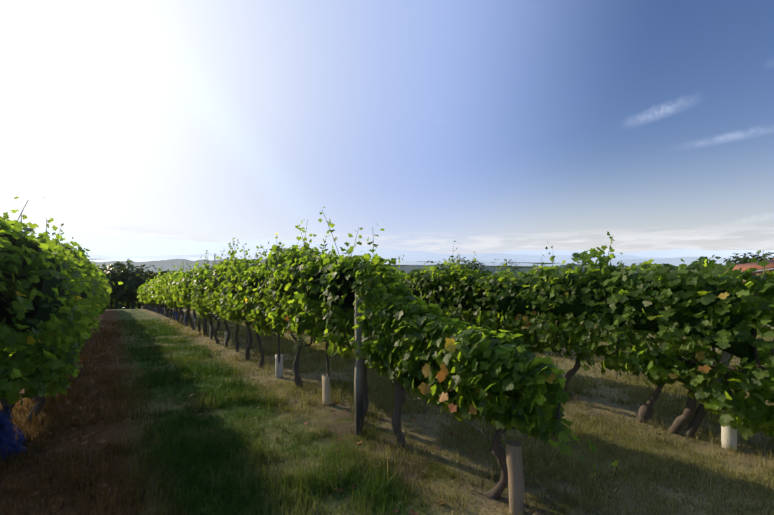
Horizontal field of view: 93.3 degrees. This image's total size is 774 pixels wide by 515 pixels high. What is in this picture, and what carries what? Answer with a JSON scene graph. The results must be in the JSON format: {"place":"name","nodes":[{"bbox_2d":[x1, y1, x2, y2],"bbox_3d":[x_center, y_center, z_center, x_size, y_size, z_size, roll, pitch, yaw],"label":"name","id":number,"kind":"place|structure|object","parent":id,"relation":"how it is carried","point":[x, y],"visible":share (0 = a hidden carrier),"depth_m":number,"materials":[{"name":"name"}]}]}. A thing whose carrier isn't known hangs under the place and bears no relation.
{"place":"outdoors","nodes":[
{"label":"outdoors","id":0,"kind":"place"},
{"bbox_2d":[22,230,663,262],"bbox_3d":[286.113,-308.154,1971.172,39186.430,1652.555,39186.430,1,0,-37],"label":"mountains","id":1,"kind":"structure","parent":0,"point":[120,247],"depth_m":18685.44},
{"bbox_2d":[5,201,765,480],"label":"vine shoots","id":2,"kind":"object","parent":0,"point":[345,274],"visible":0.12,"depth_m":5.39,"materials":[{"name":"green plant"}]},
{"bbox_2d":[0,259,773,514],"bbox_3d":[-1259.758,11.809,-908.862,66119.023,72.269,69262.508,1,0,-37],"label":"ground","id":3,"kind":"structure","parent":0,"point":[323,414],"depth_m":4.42,"materials":[{"name":"green plant"}]},
{"bbox_2d":[0,406,26,461],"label":"blue net","id":4,"kind":"object","parent":3,"relation":"on","point":[7,437],"visible":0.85,"depth_m":3.88,"materials":[{"name":"blue fabric"}]},
{"bbox_2d":[0,218,103,405],"bbox_3d":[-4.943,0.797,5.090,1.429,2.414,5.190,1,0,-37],"label":"grapevine foliage","id":5,"kind":"object","parent":3,"relation":"on","point":[20,369],"visible":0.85,"depth_m":3.73,"materials":[{"name":"green plant"}]},
{"bbox_2d":[104,279,173,309],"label":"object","id":6,"kind":"object","parent":3,"relation":"on","point":[139,306],"visible":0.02,"depth_m":56.90,"materials":[{"name":"brown plant"}]},
{"bbox_2d":[98,259,184,309],"bbox_3d":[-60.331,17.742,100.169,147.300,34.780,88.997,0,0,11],"label":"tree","id":7,"kind":"object","parent":6,"relation":"on","point":[128,277],"visible":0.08,"depth_m":54.52,"materials":[{"name":"green plant"}]},
{"bbox_2d":[275,354,282,377],"bbox_3d":[-2.167,2.187,7.337,0.140,0.470,0.140,1,0,-37],"label":"guard","id":8,"kind":"object","parent":3,"relation":"on","point":[278,370],"visible":0.81,"depth_m":7.28,"materials":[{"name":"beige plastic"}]},
{"bbox_2d":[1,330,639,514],"bbox_3d":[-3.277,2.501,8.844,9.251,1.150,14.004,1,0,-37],"label":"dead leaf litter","id":9,"kind":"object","parent":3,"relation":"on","point":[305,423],"visible":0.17,"depth_m":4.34,"materials":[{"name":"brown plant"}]},
{"bbox_2d":[322,374,329,405],"bbox_3d":[-0.945,2.063,5.671,0.090,0.460,0.219,1,0,-37],"label":"guard","id":10,"kind":"object","parent":3,"relation":"on","point":[325,388],"visible":0.88,"depth_m":5.61,"materials":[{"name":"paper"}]},
{"bbox_2d":[354,291,363,434],"bbox_3d":[-0.350,1.422,4.555,0.105,2.052,0.088,1,0,-37],"label":"tall post","id":11,"kind":"object","parent":3,"relation":"on","point":[358,381],"visible":0.54,"depth_m":4.53,"materials":[{"name":"grey wood"}]},
{"bbox_2d":[90,259,679,276],"bbox_3d":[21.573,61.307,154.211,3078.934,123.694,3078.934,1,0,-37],"label":"hills","id":12,"kind":"structure","parent":3,"relation":"on","point":[165,265],"depth_m":962.19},
{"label":"pylon","id":13,"kind":"object","parent":12,"relation":"on","visible":0},
{"bbox_2d":[94,254,348,258],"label":"power lines","id":14,"kind":"object","parent":13,"relation":"attached to","point":[184,255],"visible":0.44,"depth_m":967.85,"materials":[{"name":"grey"}]},
{"bbox_2d":[0,297,773,498],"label":"vine trunks","id":15,"kind":"object","parent":3,"relation":"on","point":[645,411],"visible":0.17,"depth_m":4.88,"materials":[{"name":"brown plant"}]},
{"bbox_2d":[137,276,163,304],"bbox_3d":[-19.763,3.043,30.843,1.582,3.765,21.227,1,0,-37],"label":"grapevine foliage","id":16,"kind":"object","parent":15,"relation":"on","point":[149,287],"visible":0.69,"depth_m":27.21,"materials":[{"name":"green plant"}]},
{"bbox_2d":[155,268,202,309],"bbox_3d":[-10.201,1.652,18.050,1.613,2.566,11.210,1,0,-37],"label":"grapevine foliage","id":17,"kind":"object","parent":15,"relation":"on","point":[176,293],"visible":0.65,"depth_m":16.28,"materials":[{"name":"green plant"}]},
{"bbox_2d":[145,207,617,476],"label":"vine leaves","id":18,"kind":"object","parent":15,"relation":"on","point":[564,449],"visible":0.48,"depth_m":5.54,"materials":[{"name":"green plant"}]},
{"bbox_2d":[0,232,768,362],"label":"vine canopy","id":19,"kind":"object","parent":15,"relation":"attached to","point":[741,349],"visible":0.12,"depth_m":5.36,"materials":[{"name":"green plant"}]},
{"bbox_2d":[0,197,122,366],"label":"vine leaves","id":20,"kind":"object","parent":19,"relation":"attached to","point":[26,243],"visible":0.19,"depth_m":4.29,"materials":[{"name":"green plant"}]},
{"bbox_2d":[96,269,111,314],"bbox_3d":[-20.271,2.758,25.487,1.648,4.728,29.242,1,0,-37],"label":"grapevine foliage","id":21,"kind":"object","parent":19,"relation":"attached to","point":[105,296],"visible":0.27,"depth_m":18.67,"materials":[{"name":"green plant"}]},
{"bbox_2d":[188,257,261,323],"bbox_3d":[-5.087,1.034,11.248,1.275,2.101,6.228,1,0,-37],"label":"grapevine foliage","id":22,"kind":"object","parent":19,"relation":"attached to","point":[228,301],"visible":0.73,"depth_m":10.28,"materials":[{"name":"green plant"}]},
{"bbox_2d":[299,231,769,353],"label":"vine leaves","id":23,"kind":"object","parent":19,"relation":"attached to","point":[607,272],"visible":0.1,"depth_m":5.45,"materials":[{"name":"green plant"}]},
{"bbox_2d":[35,311,762,396],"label":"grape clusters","id":24,"kind":"object","parent":15,"relation":"hanging from","point":[40,394],"visible":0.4,"depth_m":5.02,"materials":[{"name":"food"}]},
{"bbox_2d":[242,302,711,414],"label":"vine leaves","id":25,"kind":"object","parent":15,"relation":"on","point":[441,375],"visible":0.56,"depth_m":3.30,"materials":[{"name":"orange plant"}]},
{"bbox_2d":[286,256,773,367],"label":"grapevine foliage","id":26,"kind":"object","parent":15,"relation":"attached to","point":[712,264],"depth_m":7.24,"materials":[{"name":"green plant"}]},
{"bbox_2d":[233,244,572,443],"bbox_3d":[-0.996,0.731,5.829,1.241,1.948,7.749,1,0,-37],"label":"grapevine foliage","id":27,"kind":"object","parent":3,"relation":"on","point":[455,342],"visible":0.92,"depth_m":3.87,"materials":[{"name":"green plant"}]},
{"bbox_2d":[506,440,524,514],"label":"tube","id":28,"kind":"object","parent":3,"relation":"on","point":[516,486],"visible":0.98,"depth_m":2.99,"materials":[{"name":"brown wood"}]},
{"bbox_2d":[365,247,773,439],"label":"grapevine foliage","id":29,"kind":"object","parent":3,"relation":"on","point":[756,409],"visible":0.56,"depth_m":4.71,"materials":[{"name":"green plant"}]},
{"bbox_2d":[684,291,760,437],"bbox_3d":[4.013,1.430,4.428,0.107,2.226,0.782,1,0,-37],"label":"end post","id":30,"kind":"object","parent":3,"relation":"on","point":[697,419],"visible":0.27,"depth_m":4.53,"materials":[{"name":"brown wood"}]},
{"bbox_2d":[721,408,736,449],"bbox_3d":[4.069,2.034,4.348,0.140,0.500,0.140,1,0,-37],"label":"guard","id":31,"kind":"object","parent":3,"relation":"on","point":[729,433],"visible":0.4,"depth_m":4.30,"materials":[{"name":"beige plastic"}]},
{"bbox_2d":[0,0,773,254],"label":"sky","id":32,"kind":"structure","parent":0,"point":[483,126],"materials":[{"name":"blue"}]},
{"bbox_2d":[90,255,759,266],"bbox_3d":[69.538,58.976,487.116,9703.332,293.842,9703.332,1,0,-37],"label":"hills","id":33,"kind":"structure","parent":0,"point":[676,261],"depth_m":4395.27,"materials":[{"name":"blue"}]},
{"bbox_2d":[437,252,773,277],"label":"trees","id":34,"kind":"object","parent":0,"point":[743,260],"visible":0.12,"depth_m":85.48,"materials":[{"name":"green plant"}]},
{"bbox_2d":[497,249,773,257],"bbox_3d":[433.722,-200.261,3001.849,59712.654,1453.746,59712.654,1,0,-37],"label":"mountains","id":35,"kind":"structure","parent":0,"point":[671,253],"depth_m":25255.20,"materials":[{"name":"blue"}]},
{"bbox_2d":[731,270,773,281],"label":"house walls","id":36,"kind":"structure","parent":0,"point":[757,273],"depth_m":34.12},
{"bbox_2d":[725,260,773,272],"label":"house roof","id":37,"kind":"structure","parent":36,"relation":"on","point":[745,266],"depth_m":38.68,"materials":[{"name":"tile"}]},
{"bbox_3d":[0.551,1.716,9.084,0.095,2.151,0.101,1,0,-37],"label":"post","id":38,"kind":"object","parent":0,"visible":0},
{"bbox_2d":[8,285,629,448],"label":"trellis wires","id":39,"kind":"object","parent":38,"relation":"attached to","point":[419,339],"depth_m":4.49,"materials":[{"name":"grey metal"}]}
]}

